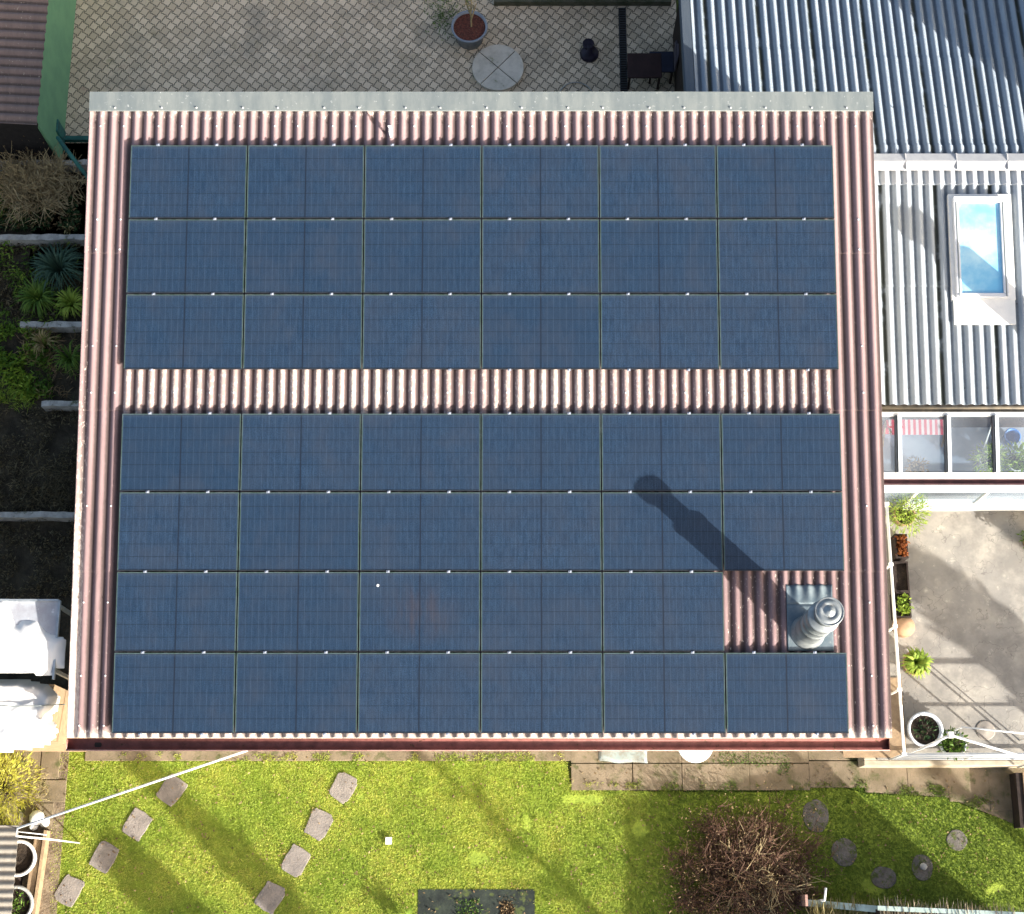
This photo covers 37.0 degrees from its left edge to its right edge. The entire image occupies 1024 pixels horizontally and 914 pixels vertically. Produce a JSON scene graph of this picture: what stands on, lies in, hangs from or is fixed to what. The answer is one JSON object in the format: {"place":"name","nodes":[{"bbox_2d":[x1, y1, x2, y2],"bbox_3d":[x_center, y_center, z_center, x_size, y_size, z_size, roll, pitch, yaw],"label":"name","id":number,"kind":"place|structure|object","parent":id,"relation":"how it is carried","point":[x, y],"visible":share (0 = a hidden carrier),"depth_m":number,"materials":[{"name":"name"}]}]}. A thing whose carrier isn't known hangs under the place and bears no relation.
{"place":"outdoors","nodes":[
{"label":"outdoors","id":0,"kind":"place"},
{"bbox_2d":[0,690,68,913],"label":"corner ground","id":1,"kind":"structure","parent":0,"point":[47,895],"depth_m":24.48,"materials":[{"name":"soil"}]},
{"bbox_2d":[0,825,25,913],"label":"lean to","id":2,"kind":"object","parent":1,"relation":"on","point":[8,851],"visible":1,"depth_m":22.56,"materials":[{"name":"grey metal"}]},
{"bbox_2d":[0,750,44,824],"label":"yellow shrub","id":3,"kind":"object","parent":1,"relation":"on","point":[5,787],"visible":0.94,"depth_m":24.32,"materials":[{"name":"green plant"}]},
{"bbox_2d":[11,885,33,913],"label":"plant tub","id":4,"kind":"object","parent":1,"relation":"on","point":[23,900],"visible":0.68,"depth_m":23.82,"materials":[{"name":"stone"}]},
{"bbox_2d":[14,839,37,876],"bbox_3d":[-7.734,6.339,24.179,0.570,0.460,0.567,0,74,0],"label":"plant tub","id":5,"kind":"object","parent":1,"relation":"on","point":[26,860],"visible":0.58,"depth_m":24.01,"materials":[{"name":"white paint"}]},
{"bbox_2d":[0,752,66,828],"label":"corner slabs","id":6,"kind":"structure","parent":1,"relation":"on","point":[56,790],"depth_m":24.70,"materials":[{"name":"concrete"}]},
{"bbox_2d":[27,830,50,913],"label":"wooden bed frame","id":7,"kind":"object","parent":1,"relation":"on","point":[36,879],"visible":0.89,"depth_m":24.19,"materials":[{"name":"brown wood"}]},
{"bbox_2d":[0,679,85,752],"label":"white tarp pile","id":8,"kind":"object","parent":1,"relation":"on","point":[33,716],"visible":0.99,"depth_m":22.74,"materials":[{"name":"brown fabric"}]},
{"bbox_2d":[0,143,87,689],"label":"garden bed","id":9,"kind":"object","parent":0,"point":[9,424],"depth_m":26.27,"materials":[{"name":"soil"}]},
{"bbox_2d":[0,320,55,404],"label":"ground plants","id":10,"kind":"object","parent":9,"relation":"on","point":[14,376],"visible":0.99,"depth_m":26.51,"materials":[{"name":"green plant"}]},
{"bbox_2d":[0,599,70,679],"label":"covered frame","id":11,"kind":"object","parent":9,"relation":"on","point":[31,641],"visible":1,"depth_m":22.65,"materials":[{"name":"fabric"}]},
{"bbox_2d":[0,457,71,512],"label":"dry stalks","id":12,"kind":"object","parent":9,"relation":"on","point":[33,479],"visible":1,"depth_m":25.86,"materials":[{"name":"brown plant"}]},
{"bbox_2d":[13,275,58,319],"bbox_3d":[-8.311,-2.810,26.840,0.882,0.368,0.908,0,74,0],"label":"strap leaf plant","id":13,"kind":"object","parent":9,"relation":"on","point":[28,295],"visible":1,"depth_m":26.74,"materials":[{"name":"green plant"}]},
{"bbox_2d":[0,511,74,521],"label":"retaining wall","id":14,"kind":"structure","parent":9,"relation":"on","point":[62,516],"depth_m":25.68,"materials":[{"name":"concrete"}]},
{"bbox_2d":[0,0,75,159],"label":"green shed","id":15,"kind":"structure","parent":9,"relation":"on","point":[36,39],"depth_m":26.62,"materials":[{"name":"metal"}]},
{"bbox_2d":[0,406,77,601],"bbox_3d":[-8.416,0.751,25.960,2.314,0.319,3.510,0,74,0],"label":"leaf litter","id":16,"kind":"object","parent":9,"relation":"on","point":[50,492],"visible":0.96,"depth_m":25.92,"materials":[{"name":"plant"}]},
{"bbox_2d":[0,239,81,403],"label":"ground shoots","id":17,"kind":"object","parent":9,"relation":"on","point":[32,363],"visible":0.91,"depth_m":26.71,"materials":[{"name":"green plant"}]},
{"bbox_2d":[0,242,82,320],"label":"leaf litter","id":18,"kind":"object","parent":9,"relation":"on","point":[10,289],"visible":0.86,"depth_m":27.03,"materials":[{"name":"plant"}]},
{"bbox_2d":[0,194,82,233],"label":"ground plants","id":19,"kind":"object","parent":9,"relation":"on","point":[48,220],"visible":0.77,"depth_m":27.29,"materials":[{"name":"green plant"}]},
{"bbox_2d":[0,234,84,246],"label":"retaining wall","id":20,"kind":"structure","parent":9,"relation":"on","point":[35,239],"depth_m":27.07,"materials":[{"name":"concrete"}]},
{"bbox_2d":[0,136,86,230],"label":"bare shrub","id":21,"kind":"object","parent":9,"relation":"on","point":[25,183],"visible":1,"depth_m":27.02,"materials":[{"name":"brown plant"}]},
{"bbox_2d":[15,320,80,399],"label":"dry stalks","id":22,"kind":"object","parent":9,"relation":"on","point":[54,370],"visible":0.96,"depth_m":26.53,"materials":[{"name":"green plant"}]},
{"bbox_2d":[28,242,83,294],"bbox_3d":[-7.960,-3.336,26.896,1.140,0.551,1.165,0,74,0],"label":"strap leaf plant","id":23,"kind":"object","parent":9,"relation":"on","point":[60,265],"visible":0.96,"depth_m":26.78,"materials":[{"name":"green plant"}]},
{"bbox_2d":[85,751,570,760],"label":"path","id":24,"kind":"structure","parent":0,"point":[277,755],"depth_m":24.82,"materials":[{"name":"concrete"}]},
{"bbox_2d":[29,0,675,278],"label":"patio","id":25,"kind":"structure","parent":0,"point":[256,46],"depth_m":28.42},
{"bbox_2d":[451,0,487,49],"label":"potted shrub","id":26,"kind":"object","parent":25,"relation":"on","point":[469,28],"visible":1,"depth_m":28.10,"materials":[{"name":"ceramic"}]},
{"bbox_2d":[472,45,523,91],"bbox_3d":[-0.258,-7.175,28.257,0.947,0.070,0.947,0,74,0],"label":"round slab","id":27,"kind":"object","parent":25,"relation":"on","point":[497,68],"depth_m":28.22,"materials":[{"name":"concrete"}]},
{"bbox_2d":[494,0,671,5],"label":"border kerb","id":28,"kind":"structure","parent":25,"relation":"on","point":[582,2],"depth_m":28.55,"materials":[{"name":"concrete"}]},
{"bbox_2d":[618,8,627,91],"bbox_3d":[2.060,-6.250,28.033,0.140,0.032,4.473,0,74,0],"label":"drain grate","id":29,"kind":"object","parent":25,"relation":"on","point":[623,50],"visible":0.4,"depth_m":28.39,"materials":[{"name":"metal"}]},
{"bbox_2d":[627,53,661,89],"bbox_3d":[2.406,-7.044,28.012,0.620,0.470,0.500,0,74,0],"label":"chair","id":30,"kind":"object","parent":25,"relation":"on","point":[644,65],"visible":1,"depth_m":27.79,"materials":[{"name":"brown wood"}]},
{"bbox_2d":[673,0,1023,426],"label":"neighbouring house","id":31,"kind":"structure","parent":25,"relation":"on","point":[942,81],"depth_m":24.93,"materials":[{"name":"metal"}]},
{"bbox_2d":[66,92,891,750],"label":"garage building","id":32,"kind":"structure","parent":0,"point":[808,612],"depth_m":22.84,"materials":[{"name":"brown metal"}]},
{"bbox_2d":[112,651,235,734],"bbox_3d":[-4.896,3.424,22.209,1.756,0.119,1.206,0,83,0],"label":"solar panel","id":33,"kind":"object","parent":32,"relation":"on","point":[173,692],"visible":1,"depth_m":22.17,"materials":[{"name":"glass"}]},
{"bbox_2d":[115,570,237,650],"bbox_3d":[-4.896,2.247,22.361,1.756,0.119,1.176,0,83,0],"label":"solar panel","id":34,"kind":"object","parent":32,"relation":"on","point":[176,611],"visible":1,"depth_m":22.32,"materials":[{"name":"glass"}]},
{"bbox_2d":[117,491,238,570],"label":"solar panel","id":35,"kind":"object","parent":32,"relation":"on","point":[178,531],"visible":1,"depth_m":22.47,"materials":[{"name":"glass"}]},
{"bbox_2d":[120,412,240,490],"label":"solar panel","id":36,"kind":"object","parent":32,"relation":"on","point":[180,452],"visible":1,"depth_m":22.62,"materials":[{"name":"glass"}]},
{"bbox_2d":[124,293,243,370],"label":"solar panel","id":37,"kind":"object","parent":32,"relation":"on","point":[183,331],"visible":1,"depth_m":22.85,"materials":[{"name":"glass"}]},
{"bbox_2d":[126,218,245,293],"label":"solar panel","id":38,"kind":"object","parent":32,"relation":"on","point":[185,256],"visible":1,"depth_m":23.00,"materials":[{"name":"glass"}]},
{"bbox_2d":[129,144,246,218],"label":"solar panel","id":39,"kind":"object","parent":32,"relation":"on","point":[188,181],"visible":1,"depth_m":23.15,"materials":[{"name":"glass"}]},
{"bbox_2d":[235,651,357,734],"bbox_3d":[-3.121,3.424,22.209,1.756,0.119,1.206,0,83,0],"label":"solar panel","id":40,"kind":"object","parent":32,"relation":"on","point":[296,692],"visible":1,"depth_m":22.17,"materials":[{"name":"glass"}]},
{"bbox_2d":[237,570,358,650],"bbox_3d":[-3.121,2.247,22.361,1.756,0.119,1.176,0,83,0],"label":"solar panel","id":41,"kind":"object","parent":32,"relation":"on","point":[297,611],"visible":1,"depth_m":22.32,"materials":[{"name":"glass"}]},
{"bbox_2d":[239,491,359,570],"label":"solar panel","id":42,"kind":"object","parent":32,"relation":"on","point":[298,531],"visible":1,"depth_m":22.47,"materials":[{"name":"glass"}]},
{"bbox_2d":[240,412,360,490],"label":"solar panel","id":43,"kind":"object","parent":32,"relation":"on","point":[300,452],"visible":1,"depth_m":22.62,"materials":[{"name":"glass"}]},
{"bbox_2d":[243,293,361,370],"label":"solar panel","id":44,"kind":"object","parent":32,"relation":"on","point":[302,331],"visible":1,"depth_m":22.85,"materials":[{"name":"glass"}]},
{"bbox_2d":[245,218,362,293],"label":"solar panel","id":45,"kind":"object","parent":32,"relation":"on","point":[304,256],"visible":1,"depth_m":23.00,"materials":[{"name":"glass"}]},
{"bbox_2d":[247,144,363,218],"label":"solar panel","id":46,"kind":"object","parent":32,"relation":"on","point":[305,181],"visible":1,"depth_m":23.15,"materials":[{"name":"glass"}]},
{"bbox_2d":[358,651,479,734],"bbox_3d":[-1.345,3.424,22.209,1.756,0.119,1.206,0,83,0],"label":"solar panel","id":47,"kind":"object","parent":32,"relation":"on","point":[418,692],"visible":1,"depth_m":22.17,"materials":[{"name":"glass"}]},
{"bbox_2d":[359,570,479,650],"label":"solar panel","id":48,"kind":"object","parent":32,"relation":"on","point":[419,611],"visible":1,"depth_m":22.32,"materials":[{"name":"glass"}]},
{"bbox_2d":[360,491,479,570],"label":"solar panel","id":49,"kind":"object","parent":32,"relation":"on","point":[419,531],"visible":1,"depth_m":22.47,"materials":[{"name":"glass"}]},
{"bbox_2d":[361,412,479,490],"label":"solar panel","id":50,"kind":"object","parent":32,"relation":"on","point":[420,452],"visible":1,"depth_m":22.62,"materials":[{"name":"glass"}]},
{"bbox_2d":[363,293,480,370],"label":"solar panel","id":51,"kind":"object","parent":32,"relation":"on","point":[421,331],"visible":1,"depth_m":22.85,"materials":[{"name":"glass"}]},
{"bbox_2d":[364,218,480,293],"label":"solar panel","id":52,"kind":"object","parent":32,"relation":"on","point":[422,256],"visible":1,"depth_m":23.00,"materials":[{"name":"glass"}]},
{"bbox_2d":[364,144,480,218],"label":"solar panel","id":53,"kind":"object","parent":32,"relation":"on","point":[422,181],"visible":1,"depth_m":23.15,"materials":[{"name":"glass"}]},
{"bbox_2d":[482,218,598,293],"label":"solar panel","id":54,"kind":"object","parent":32,"relation":"on","point":[540,256],"visible":1,"depth_m":23.00,"materials":[{"name":"glass"}]},
{"bbox_2d":[482,144,598,218],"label":"solar panel","id":55,"kind":"object","parent":32,"relation":"on","point":[540,181],"visible":1,"depth_m":23.15,"materials":[{"name":"glass"}]},
{"bbox_2d":[481,491,600,570],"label":"solar panel","id":56,"kind":"object","parent":32,"relation":"on","point":[540,531],"visible":1,"depth_m":22.47,"materials":[{"name":"glass"}]},
{"bbox_2d":[482,293,599,371],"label":"solar panel","id":57,"kind":"object","parent":32,"relation":"on","point":[540,331],"visible":1,"depth_m":22.85,"materials":[{"name":"glass"}]},
{"bbox_2d":[481,570,601,650],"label":"solar panel","id":58,"kind":"object","parent":32,"relation":"on","point":[541,611],"visible":1,"depth_m":22.32,"materials":[{"name":"glass"}]},
{"bbox_2d":[482,412,600,490],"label":"solar panel","id":59,"kind":"object","parent":32,"relation":"on","point":[541,452],"visible":1,"depth_m":22.62,"materials":[{"name":"glass"}]},
{"bbox_2d":[481,651,602,734],"bbox_3d":[0.430,3.424,22.209,1.756,0.119,1.206,0,83,0],"label":"solar panel","id":60,"kind":"object","parent":32,"relation":"on","point":[541,692],"visible":1,"depth_m":22.17,"materials":[{"name":"glass"}]},
{"bbox_2d":[599,144,716,218],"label":"solar panel","id":61,"kind":"object","parent":32,"relation":"on","point":[657,181],"visible":1,"depth_m":23.15,"materials":[{"name":"glass"}]},
{"bbox_2d":[600,218,717,293],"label":"solar panel","id":62,"kind":"object","parent":32,"relation":"on","point":[658,256],"visible":1,"depth_m":23.00,"materials":[{"name":"glass"}]},
{"bbox_2d":[601,293,718,371],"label":"solar panel","id":63,"kind":"object","parent":32,"relation":"on","point":[659,331],"visible":1,"depth_m":22.85,"materials":[{"name":"glass"}]},
{"bbox_2d":[601,412,720,490],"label":"solar panel","id":64,"kind":"object","parent":32,"relation":"on","point":[661,452],"visible":1,"depth_m":22.62,"materials":[{"name":"glass"}]},
{"bbox_2d":[602,491,722,570],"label":"solar panel","id":65,"kind":"object","parent":32,"relation":"on","point":[661,531],"visible":1,"depth_m":22.47,"materials":[{"name":"glass"}]},
{"bbox_2d":[603,570,723,650],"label":"solar panel","id":66,"kind":"object","parent":32,"relation":"on","point":[663,611],"visible":1,"depth_m":22.32,"materials":[{"name":"glass"}]},
{"bbox_2d":[603,651,725,734],"bbox_3d":[2.206,3.424,22.209,1.756,0.119,1.206,0,83,0],"label":"solar panel","id":67,"kind":"object","parent":32,"relation":"on","point":[664,692],"visible":1,"depth_m":22.17,"materials":[{"name":"glass"}]},
{"bbox_2d":[716,144,833,218],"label":"solar panel","id":68,"kind":"object","parent":32,"relation":"on","point":[775,182],"visible":1,"depth_m":23.15,"materials":[{"name":"glass"}]},
{"bbox_2d":[718,218,836,293],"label":"solar panel","id":69,"kind":"object","parent":32,"relation":"on","point":[776,256],"visible":1,"depth_m":23.00,"materials":[{"name":"glass"}]},
{"bbox_2d":[719,293,838,371],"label":"solar panel","id":70,"kind":"object","parent":32,"relation":"on","point":[778,331],"visible":1,"depth_m":22.85,"materials":[{"name":"glass"}]},
{"bbox_2d":[721,412,841,490],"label":"solar panel","id":71,"kind":"object","parent":32,"relation":"on","point":[781,452],"visible":1,"depth_m":22.62,"materials":[{"name":"glass"}]},
{"bbox_2d":[723,491,843,570],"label":"solar panel","id":72,"kind":"object","parent":32,"relation":"on","point":[782,531],"visible":1,"depth_m":22.47,"materials":[{"name":"glass"}]},
{"bbox_2d":[725,651,848,734],"bbox_3d":[3.981,3.424,22.209,1.756,0.119,1.206,0,83,0],"label":"solar panel","id":73,"kind":"object","parent":32,"relation":"on","point":[786,692],"visible":1,"depth_m":22.17,"materials":[{"name":"glass"}]},
{"bbox_2d":[50,752,1023,913],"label":"lawn","id":74,"kind":"structure","parent":0,"point":[638,829],"depth_m":24.48,"materials":[{"name":"plant"}]},
{"bbox_2d":[54,874,84,906],"bbox_3d":[-7.013,6.867,24.263,0.360,0.048,0.452,27,76,7],"label":"stepping stone","id":75,"kind":"object","parent":74,"relation":"on","point":[71,889],"visible":1,"depth_m":24.24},
{"bbox_2d":[89,841,118,872],"bbox_3d":[-6.495,6.372,24.405,0.360,0.048,0.440,26,76,7],"label":"stepping stone","id":76,"kind":"object","parent":74,"relation":"on","point":[105,849],"visible":1,"depth_m":24.38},
{"bbox_2d":[16,751,247,843],"bbox_3d":[-5.572,5.284,23.438,3.645,2.467,0.287,-17,75,-5],"label":"white washing pole","id":77,"kind":"object","parent":74,"relation":"on","point":[125,791],"visible":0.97,"depth_m":22.53,"materials":[{"name":"metal"}]},
{"bbox_2d":[121,808,152,840],"bbox_3d":[-6.009,5.885,24.545,0.360,0.048,0.440,29,76,8],"label":"stepping stone","id":78,"kind":"object","parent":74,"relation":"on","point":[140,822],"visible":1,"depth_m":24.52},
{"bbox_2d":[156,774,187,806],"bbox_3d":[-5.488,5.372,24.692,0.363,0.048,0.440,32,77,9],"label":"stepping stone","id":79,"kind":"object","parent":74,"relation":"on","point":[166,793],"visible":0.89,"depth_m":24.67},
{"bbox_2d":[254,881,284,913],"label":"stepping stone","id":80,"kind":"object","parent":74,"relation":"on","point":[269,900],"visible":1,"depth_m":24.21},
{"bbox_2d":[281,844,310,876],"bbox_3d":[-3.444,6.434,24.387,0.368,0.048,0.442,27,76,7],"label":"stepping stone","id":81,"kind":"object","parent":74,"relation":"on","point":[296,859],"visible":1,"depth_m":24.37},
{"bbox_2d":[304,808,332,840],"bbox_3d":[-3.104,5.885,24.545,0.376,0.048,0.451,26,76,7],"label":"stepping stone","id":82,"kind":"object","parent":74,"relation":"on","point":[315,829],"visible":1,"depth_m":24.52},
{"bbox_2d":[119,751,563,767],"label":"edge grass","id":83,"kind":"structure","parent":74,"relation":"on","point":[357,756],"depth_m":24.80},
{"bbox_2d":[329,772,356,803],"bbox_3d":[-2.724,5.337,24.702,0.366,0.048,0.454,26,76,7],"label":"stepping stone","id":84,"kind":"object","parent":74,"relation":"on","point":[340,791],"visible":1,"depth_m":24.68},
{"bbox_2d":[418,889,534,913],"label":"flower bed","id":85,"kind":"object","parent":74,"relation":"on","point":[487,900],"depth_m":24.21,"materials":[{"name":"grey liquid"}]},
{"bbox_2d":[61,751,997,913],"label":"dead leaves","id":86,"kind":"object","parent":74,"relation":"on","point":[509,838],"visible":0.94,"depth_m":24.46,"materials":[{"name":"plant"}]},
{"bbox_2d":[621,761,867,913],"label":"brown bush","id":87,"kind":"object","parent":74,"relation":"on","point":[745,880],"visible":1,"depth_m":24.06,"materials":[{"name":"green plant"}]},
{"bbox_2d":[570,780,1012,823],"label":"edge grass","id":88,"kind":"structure","parent":74,"relation":"on","point":[903,790],"depth_m":24.65,"materials":[{"name":"plant"}]},
{"bbox_2d":[803,799,828,832],"bbox_3d":[4.874,5.763,24.586,0.422,0.036,0.523,0,74,0],"label":"stepping stone","id":89,"kind":"object","parent":74,"relation":"on","point":[812,805],"visible":0.98,"depth_m":24.57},
{"bbox_2d":[797,892,876,913],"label":"fence","id":90,"kind":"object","parent":74,"relation":"on","point":[850,907],"depth_m":23.56,"materials":[{"name":"white"}]},
{"bbox_2d":[831,838,856,866],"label":"stepping stone","id":91,"kind":"object","parent":74,"relation":"on","point":[846,853],"visible":1,"depth_m":24.41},
{"bbox_2d":[868,895,1023,913],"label":"fence","id":92,"kind":"object","parent":74,"relation":"on","point":[897,909],"visible":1,"depth_m":23.05,"materials":[{"name":"white wood"}]},
{"bbox_2d":[571,751,866,789],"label":"slab path","id":93,"kind":"structure","parent":0,"point":[714,776],"depth_m":24.74,"materials":[{"name":"concrete"}]},
{"bbox_2d":[598,751,646,762],"bbox_3d":[1.798,4.707,24.836,0.798,0.029,0.514,0,74,0],"label":"plastic sheet","id":94,"kind":"object","parent":93,"relation":"on","point":[624,756],"visible":0.38,"depth_m":24.79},
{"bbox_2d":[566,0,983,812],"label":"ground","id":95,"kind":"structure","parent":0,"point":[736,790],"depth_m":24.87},
{"bbox_2d":[866,768,1023,810],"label":"side path","id":96,"kind":"structure","parent":0,"point":[968,784],"depth_m":24.71,"materials":[{"name":"concrete"}]},
{"bbox_2d":[858,758,1023,767],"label":"terrace kerb","id":97,"kind":"structure","parent":96,"relation":"on","point":[868,763],"depth_m":24.36,"materials":[{"name":"beige paint"}]},
{"bbox_2d":[1009,773,1023,827],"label":"wooden bench","id":98,"kind":"object","parent":96,"relation":"on","point":[1017,787],"visible":1,"depth_m":24.39,"materials":[{"name":"brown wood"}]},
{"bbox_2d":[876,512,1023,759],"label":"terrace","id":99,"kind":"structure","parent":0,"point":[966,576],"depth_m":24.93,"materials":[{"name":"concrete"}]},
{"bbox_2d":[843,678,905,757],"bbox_3d":[5.768,4.167,24.509,1.008,0.017,1.270,0,74,0],"label":"wood decking","id":100,"kind":"object","parent":99,"relation":"on","point":[895,740],"visible":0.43,"depth_m":24.40,"materials":[{"name":"wood"}]},
{"bbox_2d":[885,492,931,536],"bbox_3d":[6.440,0.871,24.875,0.841,1.138,0.826,0,74,0],"label":"terrace bush","id":101,"kind":"object","parent":99,"relation":"on","point":[905,516],"visible":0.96,"depth_m":24.88,"materials":[{"name":"green plant"}]},
{"bbox_2d":[900,646,933,679],"bbox_3d":[6.447,3.302,24.498,0.557,0.522,0.556,0,74,0],"label":"fern pot","id":102,"kind":"object","parent":99,"relation":"on","point":[916,662],"visible":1,"depth_m":24.31,"materials":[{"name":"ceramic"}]},
{"bbox_2d":[907,712,943,747],"bbox_3d":[6.497,4.324,24.201,0.562,0.528,0.562,0,74,0],"label":"white pot","id":103,"kind":"object","parent":99,"relation":"on","point":[924,728],"visible":0.99,"depth_m":24.09,"materials":[{"name":"ceramic"}]},
{"bbox_2d":[882,412,1023,511],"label":"conservatory","id":104,"kind":"object","parent":99,"relation":"on","point":[949,480],"visible":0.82,"depth_m":24.07,"materials":[{"name":"white paint"}]},
{"bbox_2d":[885,502,1023,759],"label":"terrace railing","id":105,"kind":"object","parent":99,"relation":"on","point":[903,755],"visible":0.8,"depth_m":23.85,"materials":[{"name":"metal"}]},
{"bbox_2d":[883,427,1023,499],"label":"conservatory floor","id":106,"kind":"structure","parent":0,"point":[964,440],"depth_m":25.73,"materials":[{"name":"tile"}]},
{"bbox_2d":[883,420,943,446],"bbox_3d":[6.734,-0.546,25.561,1.036,0.622,0.622,0,74,0],"label":"deckchair","id":107,"kind":"object","parent":106,"relation":"on","point":[923,427],"visible":0.4,"depth_m":25.42,"materials":[{"name":"red fabric"}]},
{"bbox_2d":[966,440,1010,471],"bbox_3d":[7.907,0.028,25.316,0.747,0.755,0.683,0,74,0],"label":"potted plant","id":108,"kind":"object","parent":106,"relation":"on","point":[984,460],"visible":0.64,"depth_m":25.31,"materials":[{"name":"green plant"}]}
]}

